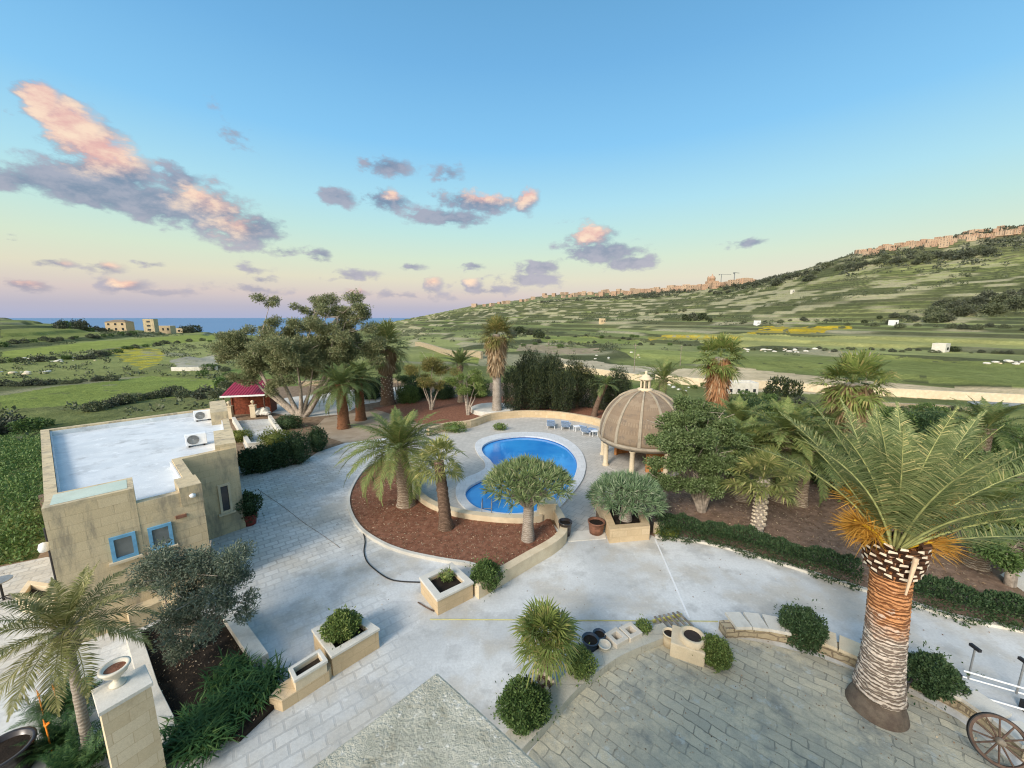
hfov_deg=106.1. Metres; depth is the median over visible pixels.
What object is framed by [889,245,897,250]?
town house
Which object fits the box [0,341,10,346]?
valley bush
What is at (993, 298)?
valley bush
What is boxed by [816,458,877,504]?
thicket shrub
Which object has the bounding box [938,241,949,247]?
town house
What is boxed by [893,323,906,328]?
valley bush
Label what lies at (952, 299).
valley bush
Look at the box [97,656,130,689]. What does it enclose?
urn
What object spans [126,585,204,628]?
bed back wall
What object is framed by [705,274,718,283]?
church
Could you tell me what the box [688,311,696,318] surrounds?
valley bush
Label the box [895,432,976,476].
thicket shrub
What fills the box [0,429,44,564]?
weeds
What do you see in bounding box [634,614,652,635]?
round bush
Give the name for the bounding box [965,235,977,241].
town house
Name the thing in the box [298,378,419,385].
field wall
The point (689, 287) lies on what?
town house
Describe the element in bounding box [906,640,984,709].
round bush
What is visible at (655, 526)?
stone block
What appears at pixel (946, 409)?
valley bush
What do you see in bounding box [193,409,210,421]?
ac unit
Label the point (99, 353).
valley bush
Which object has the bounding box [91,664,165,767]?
urn pillar
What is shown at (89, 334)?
valley bush
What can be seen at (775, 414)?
thicket shrub
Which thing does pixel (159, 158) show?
sky
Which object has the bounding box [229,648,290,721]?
strap plant
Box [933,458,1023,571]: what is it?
date palm
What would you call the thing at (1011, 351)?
valley bush
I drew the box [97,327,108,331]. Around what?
valley bush
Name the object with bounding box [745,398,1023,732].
date palm
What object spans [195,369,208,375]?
valley bush
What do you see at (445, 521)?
fan palm
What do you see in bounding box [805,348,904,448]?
fan palm
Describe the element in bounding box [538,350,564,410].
evergreen bush
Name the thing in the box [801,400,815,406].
valley bush
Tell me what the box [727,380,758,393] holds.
white building
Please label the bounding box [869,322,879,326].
valley bush
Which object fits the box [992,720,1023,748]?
cap slab
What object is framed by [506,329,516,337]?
valley bush
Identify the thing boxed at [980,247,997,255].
valley bush
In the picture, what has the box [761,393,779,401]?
valley bush
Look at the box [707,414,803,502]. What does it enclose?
date palm
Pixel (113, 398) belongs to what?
valley bush
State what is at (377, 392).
evergreen bush
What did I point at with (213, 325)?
sea
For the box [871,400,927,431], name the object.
thicket shrub
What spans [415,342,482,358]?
field wall
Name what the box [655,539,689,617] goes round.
painted line
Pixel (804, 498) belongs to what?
date palm
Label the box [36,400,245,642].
annex building
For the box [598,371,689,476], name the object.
dome gazebo
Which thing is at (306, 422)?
ground
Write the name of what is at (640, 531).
entrance planter wall
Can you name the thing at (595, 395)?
evergreen bush
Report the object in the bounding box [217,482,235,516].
window
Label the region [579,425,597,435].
sun lounger
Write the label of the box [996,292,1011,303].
valley bush
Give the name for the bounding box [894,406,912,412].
valley bush
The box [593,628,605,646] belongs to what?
plant pot
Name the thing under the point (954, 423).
thicket shrub
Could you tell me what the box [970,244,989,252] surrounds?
valley bush
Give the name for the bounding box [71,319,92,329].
valley bush
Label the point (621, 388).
evergreen bush
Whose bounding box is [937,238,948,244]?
town house
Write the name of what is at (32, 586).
stone planter
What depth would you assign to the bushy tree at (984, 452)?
18.49 m
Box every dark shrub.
[237,446,258,475]
[252,443,277,473]
[267,438,290,469]
[281,427,311,464]
[306,424,329,451]
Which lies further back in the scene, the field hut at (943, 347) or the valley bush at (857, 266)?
the valley bush at (857, 266)
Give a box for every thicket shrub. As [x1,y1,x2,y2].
[722,391,747,417]
[728,392,775,418]
[754,397,802,421]
[771,399,824,430]
[796,437,843,482]
[811,444,870,484]
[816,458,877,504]
[835,415,910,450]
[856,424,934,458]
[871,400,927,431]
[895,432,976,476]
[898,406,958,437]
[920,407,973,448]
[943,448,1018,497]
[961,415,1023,467]
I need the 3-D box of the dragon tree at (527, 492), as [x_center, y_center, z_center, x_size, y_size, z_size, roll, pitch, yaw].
[0.662,4.676,15.461,3.968,3.596,3.982,0,10,0]
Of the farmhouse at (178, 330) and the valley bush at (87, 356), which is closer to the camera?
the valley bush at (87, 356)
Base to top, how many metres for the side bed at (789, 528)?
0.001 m
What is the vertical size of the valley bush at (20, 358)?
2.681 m
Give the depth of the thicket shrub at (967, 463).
19.70 m
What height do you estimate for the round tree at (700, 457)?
5.739 m
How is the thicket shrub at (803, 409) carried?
on the ground at (306, 422)
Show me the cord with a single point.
(576, 620)
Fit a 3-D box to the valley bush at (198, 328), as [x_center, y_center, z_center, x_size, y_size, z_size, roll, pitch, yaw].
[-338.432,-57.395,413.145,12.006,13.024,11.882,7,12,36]
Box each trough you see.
[288,649,327,691]
[670,625,705,667]
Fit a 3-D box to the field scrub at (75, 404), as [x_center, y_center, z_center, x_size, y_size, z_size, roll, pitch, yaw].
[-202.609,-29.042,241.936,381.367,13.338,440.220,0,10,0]
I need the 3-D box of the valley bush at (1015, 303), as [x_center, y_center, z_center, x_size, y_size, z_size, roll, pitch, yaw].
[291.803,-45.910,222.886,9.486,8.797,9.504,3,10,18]
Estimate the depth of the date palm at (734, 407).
21.19 m
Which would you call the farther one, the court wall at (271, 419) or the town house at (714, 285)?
the town house at (714, 285)
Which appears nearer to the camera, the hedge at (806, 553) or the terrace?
the terrace
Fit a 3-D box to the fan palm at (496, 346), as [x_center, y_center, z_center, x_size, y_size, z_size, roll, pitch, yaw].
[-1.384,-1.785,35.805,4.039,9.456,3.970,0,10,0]
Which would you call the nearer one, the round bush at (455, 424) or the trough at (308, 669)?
the trough at (308, 669)
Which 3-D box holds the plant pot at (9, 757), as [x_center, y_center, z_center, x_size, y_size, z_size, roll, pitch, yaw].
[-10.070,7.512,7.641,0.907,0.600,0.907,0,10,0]
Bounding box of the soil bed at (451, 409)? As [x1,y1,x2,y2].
[374,396,608,423]
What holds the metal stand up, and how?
on the driveway
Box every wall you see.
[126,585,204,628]
[171,366,217,370]
[232,417,263,448]
[268,415,287,442]
[269,656,332,711]
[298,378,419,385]
[410,468,542,523]
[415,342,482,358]
[426,410,600,434]
[473,504,566,598]
[505,623,666,753]
[564,364,643,380]
[591,492,649,542]
[655,374,1023,402]
[718,620,1023,760]
[879,402,993,410]
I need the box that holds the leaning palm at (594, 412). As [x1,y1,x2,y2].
[590,375,618,416]
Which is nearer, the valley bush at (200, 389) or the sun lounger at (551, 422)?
the sun lounger at (551, 422)
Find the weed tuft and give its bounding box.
[437,565,456,582]
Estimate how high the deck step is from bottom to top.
0.030 m
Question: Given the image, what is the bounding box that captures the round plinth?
[471,403,513,415]
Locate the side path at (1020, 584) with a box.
[1000,570,1023,590]
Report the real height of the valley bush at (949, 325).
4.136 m
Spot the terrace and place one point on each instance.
(805, 744)
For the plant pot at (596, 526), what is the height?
0.550 m
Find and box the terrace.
[528,638,1014,767]
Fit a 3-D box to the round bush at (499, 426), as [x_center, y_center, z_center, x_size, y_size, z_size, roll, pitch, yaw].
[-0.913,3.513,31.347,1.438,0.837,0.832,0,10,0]
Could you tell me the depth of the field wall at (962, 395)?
62.48 m
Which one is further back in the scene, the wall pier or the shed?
the shed
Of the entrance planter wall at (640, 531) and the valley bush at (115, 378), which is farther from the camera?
the valley bush at (115, 378)
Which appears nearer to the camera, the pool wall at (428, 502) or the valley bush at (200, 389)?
the pool wall at (428, 502)
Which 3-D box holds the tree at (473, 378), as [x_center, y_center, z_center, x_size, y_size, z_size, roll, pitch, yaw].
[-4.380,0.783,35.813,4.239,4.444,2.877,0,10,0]
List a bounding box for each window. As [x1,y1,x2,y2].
[108,531,142,566]
[147,522,178,554]
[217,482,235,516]
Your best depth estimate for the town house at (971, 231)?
601.97 m
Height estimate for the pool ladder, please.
0.783 m
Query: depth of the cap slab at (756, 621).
11.06 m
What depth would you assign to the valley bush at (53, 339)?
200.21 m
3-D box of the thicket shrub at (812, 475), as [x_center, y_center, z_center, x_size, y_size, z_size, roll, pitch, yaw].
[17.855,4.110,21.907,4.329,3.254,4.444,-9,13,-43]
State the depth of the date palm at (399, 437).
17.61 m
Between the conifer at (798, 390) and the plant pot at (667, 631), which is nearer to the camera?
the plant pot at (667, 631)
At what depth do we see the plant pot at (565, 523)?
16.03 m
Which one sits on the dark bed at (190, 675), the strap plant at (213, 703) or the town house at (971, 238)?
the strap plant at (213, 703)
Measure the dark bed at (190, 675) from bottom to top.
0.120 m
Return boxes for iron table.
[0,575,12,599]
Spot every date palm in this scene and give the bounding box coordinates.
[0,560,163,749]
[298,363,374,429]
[322,359,386,420]
[330,406,468,508]
[441,348,481,402]
[633,357,696,395]
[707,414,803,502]
[708,394,778,478]
[738,396,848,503]
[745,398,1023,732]
[752,416,872,507]
[793,401,872,478]
[919,395,1023,458]
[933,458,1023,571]
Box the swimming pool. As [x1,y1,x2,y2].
[456,432,585,513]
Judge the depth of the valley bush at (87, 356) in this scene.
127.88 m
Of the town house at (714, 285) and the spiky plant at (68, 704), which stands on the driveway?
the spiky plant at (68, 704)
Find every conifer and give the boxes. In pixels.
[762,385,779,397]
[766,375,789,396]
[782,379,804,397]
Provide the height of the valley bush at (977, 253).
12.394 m
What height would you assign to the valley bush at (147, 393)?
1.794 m
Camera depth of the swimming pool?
25.19 m
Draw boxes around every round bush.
[233,427,254,442]
[235,489,263,522]
[275,412,305,429]
[317,604,364,649]
[443,420,468,432]
[464,552,507,600]
[489,673,560,742]
[492,422,507,430]
[563,638,599,686]
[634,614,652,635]
[650,521,680,540]
[692,631,736,672]
[773,598,829,658]
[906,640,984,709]
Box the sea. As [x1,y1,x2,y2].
[9,318,409,335]
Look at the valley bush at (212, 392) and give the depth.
47.24 m
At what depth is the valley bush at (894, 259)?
496.92 m
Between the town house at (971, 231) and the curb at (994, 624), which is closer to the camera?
the curb at (994, 624)
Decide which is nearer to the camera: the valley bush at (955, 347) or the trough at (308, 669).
the trough at (308, 669)
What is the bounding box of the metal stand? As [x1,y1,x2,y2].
[955,643,1023,711]
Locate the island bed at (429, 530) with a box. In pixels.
[350,462,555,566]
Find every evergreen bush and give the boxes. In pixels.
[353,375,380,398]
[396,381,421,403]
[405,377,432,398]
[432,382,456,399]
[465,378,491,397]
[501,366,522,410]
[511,357,536,409]
[518,346,542,401]
[522,352,551,409]
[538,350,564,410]
[543,350,565,400]
[547,366,576,412]
[562,350,587,409]
[579,363,598,407]
[589,375,613,410]
[604,365,628,403]
[612,365,633,395]
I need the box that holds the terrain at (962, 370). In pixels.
[0,228,1023,563]
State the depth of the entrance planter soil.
16.80 m
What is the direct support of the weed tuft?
in the stone planter at (440, 596)
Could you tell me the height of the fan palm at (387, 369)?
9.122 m
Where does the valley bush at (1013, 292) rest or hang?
on the terrain at (962, 370)
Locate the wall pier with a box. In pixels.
[537,496,556,520]
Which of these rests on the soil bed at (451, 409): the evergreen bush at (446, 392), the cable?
the evergreen bush at (446, 392)
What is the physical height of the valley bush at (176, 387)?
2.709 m
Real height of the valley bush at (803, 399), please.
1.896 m
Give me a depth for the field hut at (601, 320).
388.53 m
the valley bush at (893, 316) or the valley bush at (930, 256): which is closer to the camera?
the valley bush at (893, 316)
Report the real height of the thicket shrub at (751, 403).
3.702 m
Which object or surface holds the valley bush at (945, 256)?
on the terrain at (962, 370)
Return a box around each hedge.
[653,510,864,590]
[911,573,1023,631]
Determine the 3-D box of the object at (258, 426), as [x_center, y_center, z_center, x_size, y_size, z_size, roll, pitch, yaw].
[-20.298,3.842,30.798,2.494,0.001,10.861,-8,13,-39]
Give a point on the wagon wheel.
(999, 741)
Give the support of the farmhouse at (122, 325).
on the terrain at (962, 370)
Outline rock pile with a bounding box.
[255,407,270,415]
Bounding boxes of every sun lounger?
[547,420,555,428]
[561,421,570,427]
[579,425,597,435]
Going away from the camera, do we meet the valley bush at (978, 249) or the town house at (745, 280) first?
the valley bush at (978, 249)
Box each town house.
[632,289,639,293]
[686,285,696,290]
[701,284,707,289]
[711,282,719,288]
[728,280,739,285]
[743,278,752,282]
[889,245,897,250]
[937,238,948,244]
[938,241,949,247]
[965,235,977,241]
[967,229,978,233]
[995,231,1003,235]
[1003,229,1015,235]
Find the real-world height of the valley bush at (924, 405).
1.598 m
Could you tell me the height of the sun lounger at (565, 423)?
0.911 m
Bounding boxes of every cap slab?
[725,612,751,629]
[743,612,768,631]
[762,614,791,635]
[817,630,836,650]
[838,635,860,658]
[946,682,961,701]
[960,690,1011,721]
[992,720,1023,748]
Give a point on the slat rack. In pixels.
(665, 617)
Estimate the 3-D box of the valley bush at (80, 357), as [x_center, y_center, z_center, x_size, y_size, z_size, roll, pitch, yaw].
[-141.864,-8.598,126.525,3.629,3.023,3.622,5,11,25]
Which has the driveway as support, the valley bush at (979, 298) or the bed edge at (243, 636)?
the bed edge at (243, 636)
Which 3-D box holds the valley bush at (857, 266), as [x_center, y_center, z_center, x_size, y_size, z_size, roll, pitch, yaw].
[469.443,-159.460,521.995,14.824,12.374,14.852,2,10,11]
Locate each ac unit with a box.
[185,431,206,447]
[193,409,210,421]
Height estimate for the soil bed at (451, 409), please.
0.001 m
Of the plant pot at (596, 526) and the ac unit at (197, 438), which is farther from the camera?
the ac unit at (197, 438)
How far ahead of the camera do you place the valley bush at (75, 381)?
77.16 m
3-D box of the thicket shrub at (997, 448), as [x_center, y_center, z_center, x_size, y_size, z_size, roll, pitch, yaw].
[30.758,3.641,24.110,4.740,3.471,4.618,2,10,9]
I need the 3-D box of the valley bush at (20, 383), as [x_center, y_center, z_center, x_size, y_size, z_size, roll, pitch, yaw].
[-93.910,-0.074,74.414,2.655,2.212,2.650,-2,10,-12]
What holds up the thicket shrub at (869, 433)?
on the ground at (306, 422)
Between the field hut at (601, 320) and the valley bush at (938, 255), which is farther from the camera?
the valley bush at (938, 255)
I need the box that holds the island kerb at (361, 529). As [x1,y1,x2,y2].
[347,459,475,567]
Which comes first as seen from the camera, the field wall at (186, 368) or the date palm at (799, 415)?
the date palm at (799, 415)
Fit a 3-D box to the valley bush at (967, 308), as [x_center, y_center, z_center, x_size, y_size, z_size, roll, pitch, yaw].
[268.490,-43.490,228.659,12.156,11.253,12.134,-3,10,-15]
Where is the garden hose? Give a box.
[363,534,419,582]
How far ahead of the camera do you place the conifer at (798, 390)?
56.47 m
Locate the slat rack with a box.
[652,611,693,626]
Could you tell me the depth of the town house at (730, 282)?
959.03 m
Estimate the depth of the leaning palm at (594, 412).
35.41 m
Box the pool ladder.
[481,498,491,512]
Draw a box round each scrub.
[0,328,434,441]
[432,227,1023,355]
[540,224,1023,302]
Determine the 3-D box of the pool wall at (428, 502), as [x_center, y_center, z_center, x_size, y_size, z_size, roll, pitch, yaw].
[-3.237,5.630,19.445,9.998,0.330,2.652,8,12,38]
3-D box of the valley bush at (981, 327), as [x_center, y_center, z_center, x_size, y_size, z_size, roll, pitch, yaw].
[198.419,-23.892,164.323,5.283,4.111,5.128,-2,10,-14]
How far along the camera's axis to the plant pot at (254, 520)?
16.84 m
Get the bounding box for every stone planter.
[16,580,57,612]
[311,609,379,675]
[419,562,473,615]
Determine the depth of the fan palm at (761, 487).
15.64 m
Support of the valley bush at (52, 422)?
on the terrain at (962, 370)
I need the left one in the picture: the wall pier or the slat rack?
the wall pier
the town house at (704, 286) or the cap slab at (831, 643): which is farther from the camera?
the town house at (704, 286)
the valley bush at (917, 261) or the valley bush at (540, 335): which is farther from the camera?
the valley bush at (917, 261)
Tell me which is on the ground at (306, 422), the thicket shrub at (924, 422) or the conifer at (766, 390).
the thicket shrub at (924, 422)
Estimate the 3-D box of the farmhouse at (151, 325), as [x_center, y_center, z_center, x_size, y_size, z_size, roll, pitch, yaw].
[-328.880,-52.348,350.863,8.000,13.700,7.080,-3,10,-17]
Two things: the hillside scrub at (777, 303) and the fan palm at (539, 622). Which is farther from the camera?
the hillside scrub at (777, 303)
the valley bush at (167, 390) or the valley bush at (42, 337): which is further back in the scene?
the valley bush at (42, 337)
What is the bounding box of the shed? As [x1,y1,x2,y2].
[220,379,276,418]
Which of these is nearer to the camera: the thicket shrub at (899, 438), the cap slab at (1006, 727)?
the cap slab at (1006, 727)
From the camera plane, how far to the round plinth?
36.72 m
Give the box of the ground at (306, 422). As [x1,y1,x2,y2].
[0,382,1023,627]
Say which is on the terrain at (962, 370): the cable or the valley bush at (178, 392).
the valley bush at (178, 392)
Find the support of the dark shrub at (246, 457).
on the ground at (306, 422)
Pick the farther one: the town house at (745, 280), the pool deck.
the town house at (745, 280)
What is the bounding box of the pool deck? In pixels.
[404,417,614,540]
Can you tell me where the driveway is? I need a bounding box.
[0,438,1023,767]
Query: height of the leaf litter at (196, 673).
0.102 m
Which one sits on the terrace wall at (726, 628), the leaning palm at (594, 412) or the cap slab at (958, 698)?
the cap slab at (958, 698)
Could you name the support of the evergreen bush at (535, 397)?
on the soil bed at (451, 409)
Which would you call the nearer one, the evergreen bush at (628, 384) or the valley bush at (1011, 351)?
the evergreen bush at (628, 384)
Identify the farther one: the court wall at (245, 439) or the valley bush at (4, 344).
the valley bush at (4, 344)
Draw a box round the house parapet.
[312,674,541,767]
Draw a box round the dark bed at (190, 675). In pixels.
[141,615,273,741]
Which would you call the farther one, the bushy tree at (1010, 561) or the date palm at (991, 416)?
the date palm at (991, 416)
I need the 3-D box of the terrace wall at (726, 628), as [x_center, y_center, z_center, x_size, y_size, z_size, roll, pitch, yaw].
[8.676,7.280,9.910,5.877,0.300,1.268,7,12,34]
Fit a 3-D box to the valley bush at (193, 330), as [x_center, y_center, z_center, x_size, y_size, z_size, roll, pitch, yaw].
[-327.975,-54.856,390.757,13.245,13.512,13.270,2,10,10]
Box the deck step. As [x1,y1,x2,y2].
[568,530,605,541]
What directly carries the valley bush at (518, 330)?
on the terrain at (962, 370)
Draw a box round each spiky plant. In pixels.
[2,670,104,732]
[10,703,100,767]
[34,722,107,767]
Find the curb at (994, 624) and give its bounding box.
[655,534,1023,632]
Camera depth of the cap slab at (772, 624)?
10.92 m
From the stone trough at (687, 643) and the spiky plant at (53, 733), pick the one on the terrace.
the stone trough at (687, 643)
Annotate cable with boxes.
[259,490,339,547]
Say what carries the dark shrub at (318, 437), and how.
on the ground at (306, 422)
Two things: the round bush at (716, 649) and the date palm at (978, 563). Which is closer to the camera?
the round bush at (716, 649)
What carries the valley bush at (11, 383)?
on the terrain at (962, 370)
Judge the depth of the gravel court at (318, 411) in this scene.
40.13 m
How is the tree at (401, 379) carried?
on the gravel court at (318, 411)
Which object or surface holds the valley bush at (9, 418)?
on the terrain at (962, 370)
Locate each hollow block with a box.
[605,627,628,648]
[619,621,642,642]
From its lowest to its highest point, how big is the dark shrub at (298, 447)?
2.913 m
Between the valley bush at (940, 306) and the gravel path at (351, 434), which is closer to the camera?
the gravel path at (351, 434)
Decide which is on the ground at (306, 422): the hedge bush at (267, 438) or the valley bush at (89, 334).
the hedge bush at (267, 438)
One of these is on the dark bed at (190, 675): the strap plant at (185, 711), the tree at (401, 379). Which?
the strap plant at (185, 711)
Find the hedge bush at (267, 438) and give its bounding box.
[255,426,291,445]
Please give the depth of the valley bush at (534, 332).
239.23 m
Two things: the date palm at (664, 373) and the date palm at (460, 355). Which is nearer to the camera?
the date palm at (664, 373)
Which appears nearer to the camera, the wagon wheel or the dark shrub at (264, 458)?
the wagon wheel
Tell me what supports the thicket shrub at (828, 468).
on the side bed at (789, 528)
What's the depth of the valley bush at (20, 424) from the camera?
37.56 m
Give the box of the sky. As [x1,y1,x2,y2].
[0,0,1023,317]
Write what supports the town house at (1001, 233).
on the terrain at (962, 370)
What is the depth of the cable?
17.19 m
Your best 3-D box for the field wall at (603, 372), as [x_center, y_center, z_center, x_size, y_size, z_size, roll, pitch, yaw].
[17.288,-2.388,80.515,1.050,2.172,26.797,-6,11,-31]
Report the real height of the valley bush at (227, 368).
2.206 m
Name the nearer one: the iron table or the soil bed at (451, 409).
the iron table
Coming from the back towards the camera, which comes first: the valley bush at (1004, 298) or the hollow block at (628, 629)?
the valley bush at (1004, 298)
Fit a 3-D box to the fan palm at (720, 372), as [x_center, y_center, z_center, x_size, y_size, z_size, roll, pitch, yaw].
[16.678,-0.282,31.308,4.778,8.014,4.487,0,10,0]
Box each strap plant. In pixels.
[158,699,234,767]
[164,700,247,767]
[167,671,252,763]
[188,644,264,701]
[198,661,280,742]
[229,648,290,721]
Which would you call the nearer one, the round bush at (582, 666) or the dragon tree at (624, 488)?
the round bush at (582, 666)
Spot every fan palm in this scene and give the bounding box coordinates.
[361,317,414,405]
[409,432,465,531]
[477,315,516,410]
[508,595,582,689]
[572,362,589,407]
[688,331,752,418]
[716,442,807,532]
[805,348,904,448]
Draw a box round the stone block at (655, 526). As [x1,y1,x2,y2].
[653,522,663,533]
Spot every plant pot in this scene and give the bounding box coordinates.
[0,726,37,767]
[243,512,256,526]
[558,518,571,537]
[582,632,598,652]
[588,516,604,535]
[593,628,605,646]
[598,639,610,651]
[662,627,671,648]
[907,674,912,691]
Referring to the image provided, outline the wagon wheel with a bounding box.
[966,712,1023,767]
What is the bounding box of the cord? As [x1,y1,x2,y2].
[430,619,717,621]
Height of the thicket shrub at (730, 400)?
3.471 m
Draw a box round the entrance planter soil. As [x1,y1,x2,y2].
[603,498,639,524]
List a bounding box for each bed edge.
[125,630,177,750]
[223,611,268,666]
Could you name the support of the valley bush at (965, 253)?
on the terrain at (962, 370)
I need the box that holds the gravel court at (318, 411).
[272,387,397,417]
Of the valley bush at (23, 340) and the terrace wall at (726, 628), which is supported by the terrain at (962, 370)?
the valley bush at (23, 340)
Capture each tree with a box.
[122,536,260,668]
[206,288,390,417]
[377,363,419,391]
[402,352,461,409]
[442,368,487,414]
[480,453,576,542]
[584,469,670,522]
[640,392,754,512]
[961,510,1023,587]
[968,446,1023,497]
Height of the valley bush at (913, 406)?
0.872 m
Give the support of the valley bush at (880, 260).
on the terrain at (962, 370)
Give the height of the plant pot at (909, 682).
0.450 m
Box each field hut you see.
[599,318,604,323]
[888,320,898,325]
[931,343,950,352]
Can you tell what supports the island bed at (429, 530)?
on the ground at (306, 422)
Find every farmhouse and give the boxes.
[105,320,134,331]
[142,319,158,331]
[159,326,176,333]
[176,328,184,332]
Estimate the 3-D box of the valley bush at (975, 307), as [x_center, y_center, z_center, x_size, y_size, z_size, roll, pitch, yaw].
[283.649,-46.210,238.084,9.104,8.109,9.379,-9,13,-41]
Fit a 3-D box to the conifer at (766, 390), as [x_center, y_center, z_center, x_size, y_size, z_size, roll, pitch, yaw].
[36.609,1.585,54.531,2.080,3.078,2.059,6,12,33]
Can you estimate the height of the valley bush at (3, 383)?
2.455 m
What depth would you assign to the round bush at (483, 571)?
12.71 m
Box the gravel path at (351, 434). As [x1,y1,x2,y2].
[317,411,440,442]
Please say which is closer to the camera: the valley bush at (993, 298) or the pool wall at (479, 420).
the pool wall at (479, 420)
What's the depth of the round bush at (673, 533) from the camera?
15.84 m
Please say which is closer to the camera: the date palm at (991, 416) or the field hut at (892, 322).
the date palm at (991, 416)
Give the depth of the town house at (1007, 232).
519.16 m
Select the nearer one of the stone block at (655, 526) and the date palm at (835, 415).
the stone block at (655, 526)
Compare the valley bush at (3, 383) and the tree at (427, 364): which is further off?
the valley bush at (3, 383)
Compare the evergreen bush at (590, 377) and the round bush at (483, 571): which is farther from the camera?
the evergreen bush at (590, 377)
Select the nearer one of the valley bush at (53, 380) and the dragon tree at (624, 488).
the dragon tree at (624, 488)
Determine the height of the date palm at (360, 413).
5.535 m
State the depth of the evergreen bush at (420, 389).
43.32 m
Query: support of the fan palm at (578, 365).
on the soil bed at (451, 409)
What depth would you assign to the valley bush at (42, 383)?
74.70 m
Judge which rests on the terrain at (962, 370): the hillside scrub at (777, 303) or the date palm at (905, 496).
the hillside scrub at (777, 303)
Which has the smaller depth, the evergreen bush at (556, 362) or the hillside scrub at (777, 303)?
the evergreen bush at (556, 362)
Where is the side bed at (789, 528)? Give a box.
[645,467,1023,624]
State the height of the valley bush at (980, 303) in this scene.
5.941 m
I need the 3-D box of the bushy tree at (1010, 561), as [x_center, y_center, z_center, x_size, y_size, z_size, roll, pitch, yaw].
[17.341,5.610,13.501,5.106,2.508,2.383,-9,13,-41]
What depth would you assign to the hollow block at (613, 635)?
10.58 m
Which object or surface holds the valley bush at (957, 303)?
on the terrain at (962, 370)
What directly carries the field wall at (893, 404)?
on the terrain at (962, 370)
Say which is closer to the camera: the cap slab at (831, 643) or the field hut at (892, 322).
the cap slab at (831, 643)
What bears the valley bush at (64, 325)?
on the terrain at (962, 370)
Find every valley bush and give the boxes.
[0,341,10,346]
[0,378,16,385]
[0,410,26,430]
[0,417,24,433]
[4,416,47,432]
[5,381,16,386]
[6,339,20,343]
[10,357,25,361]
[16,378,34,386]
[19,337,30,342]
[25,377,45,384]
[30,353,51,361]
[33,379,50,385]
[36,418,55,426]
[37,335,48,340]
[45,337,57,341]
[46,378,61,384]
[51,319,69,328]
[57,380,70,384]
[60,355,71,359]
[69,378,82,383]
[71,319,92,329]
[73,354,85,359]
[77,400,110,412]
[83,353,96,359]
[85,328,95,331]
[85,332,94,337]
[89,350,106,356]
[89,376,101,381]
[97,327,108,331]
[98,398,119,408]
[101,374,120,380]
[107,393,130,405]
[109,392,139,404]
[112,349,123,352]
[132,393,150,400]
[141,391,157,399]
[148,389,167,398]
[157,387,176,397]
[162,384,185,395]
[171,388,191,397]
[181,324,196,332]
[190,382,221,399]
[191,325,203,331]
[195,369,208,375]
[199,363,218,370]
[205,387,225,397]
[212,377,233,387]
[217,379,234,387]
[219,366,230,371]
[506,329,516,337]
[513,327,520,334]
[526,328,532,334]
[532,329,541,337]
[536,331,544,337]
[682,314,688,320]
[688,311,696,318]
[697,313,705,319]
[737,390,752,396]
[751,281,760,286]
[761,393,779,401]
[770,279,781,285]
[791,395,809,403]
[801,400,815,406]
[803,273,817,281]
[820,261,833,268]
[834,264,844,270]
[851,263,862,268]
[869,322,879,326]
[871,258,886,265]
[878,253,892,258]
[888,312,899,317]
[890,256,902,263]
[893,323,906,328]
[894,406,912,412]
[897,257,910,262]
[905,315,920,320]
[906,405,918,409]
[907,254,916,258]
[911,259,920,264]
[915,252,934,262]
[918,402,937,409]
[922,305,946,314]
[922,312,940,322]
[924,311,949,322]
[928,405,950,414]
[930,298,953,307]
[931,250,944,257]
[939,301,957,307]
[939,311,960,321]
[941,252,954,259]
[942,323,957,328]
[943,296,961,303]
[944,297,968,309]
[948,305,972,316]
[949,302,980,316]
[950,346,961,351]
[956,249,976,259]
[956,323,970,329]
[964,248,979,256]
[966,303,980,309]
[968,293,990,304]
[968,323,986,329]
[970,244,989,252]
[976,300,986,308]
[977,288,999,300]
[979,301,1009,313]
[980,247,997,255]
[982,302,1011,315]
[989,292,1015,302]
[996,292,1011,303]
[997,324,1012,328]
[1000,288,1021,296]
[1000,294,1023,309]
[1004,349,1013,353]
[1006,297,1023,309]
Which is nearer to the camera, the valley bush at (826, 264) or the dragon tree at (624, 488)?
the dragon tree at (624, 488)
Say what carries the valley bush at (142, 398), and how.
on the terrain at (962, 370)
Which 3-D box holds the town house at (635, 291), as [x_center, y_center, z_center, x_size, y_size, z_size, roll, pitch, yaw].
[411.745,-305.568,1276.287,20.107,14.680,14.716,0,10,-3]
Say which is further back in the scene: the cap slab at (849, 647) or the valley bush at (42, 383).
the valley bush at (42, 383)
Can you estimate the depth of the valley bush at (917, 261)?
471.61 m
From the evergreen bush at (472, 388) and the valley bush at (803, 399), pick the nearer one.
the evergreen bush at (472, 388)
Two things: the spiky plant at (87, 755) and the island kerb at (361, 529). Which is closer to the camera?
the spiky plant at (87, 755)
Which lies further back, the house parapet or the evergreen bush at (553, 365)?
the evergreen bush at (553, 365)
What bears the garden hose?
on the driveway
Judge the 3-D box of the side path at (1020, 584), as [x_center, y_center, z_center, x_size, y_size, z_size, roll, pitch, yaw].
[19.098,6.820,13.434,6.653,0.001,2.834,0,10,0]
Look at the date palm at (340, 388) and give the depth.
31.11 m
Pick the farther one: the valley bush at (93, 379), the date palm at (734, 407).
the valley bush at (93, 379)
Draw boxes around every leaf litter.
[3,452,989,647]
[145,617,266,734]
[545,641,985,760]
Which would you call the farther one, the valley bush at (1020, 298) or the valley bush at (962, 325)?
the valley bush at (1020, 298)
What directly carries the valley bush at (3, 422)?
on the terrain at (962, 370)
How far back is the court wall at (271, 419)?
31.97 m

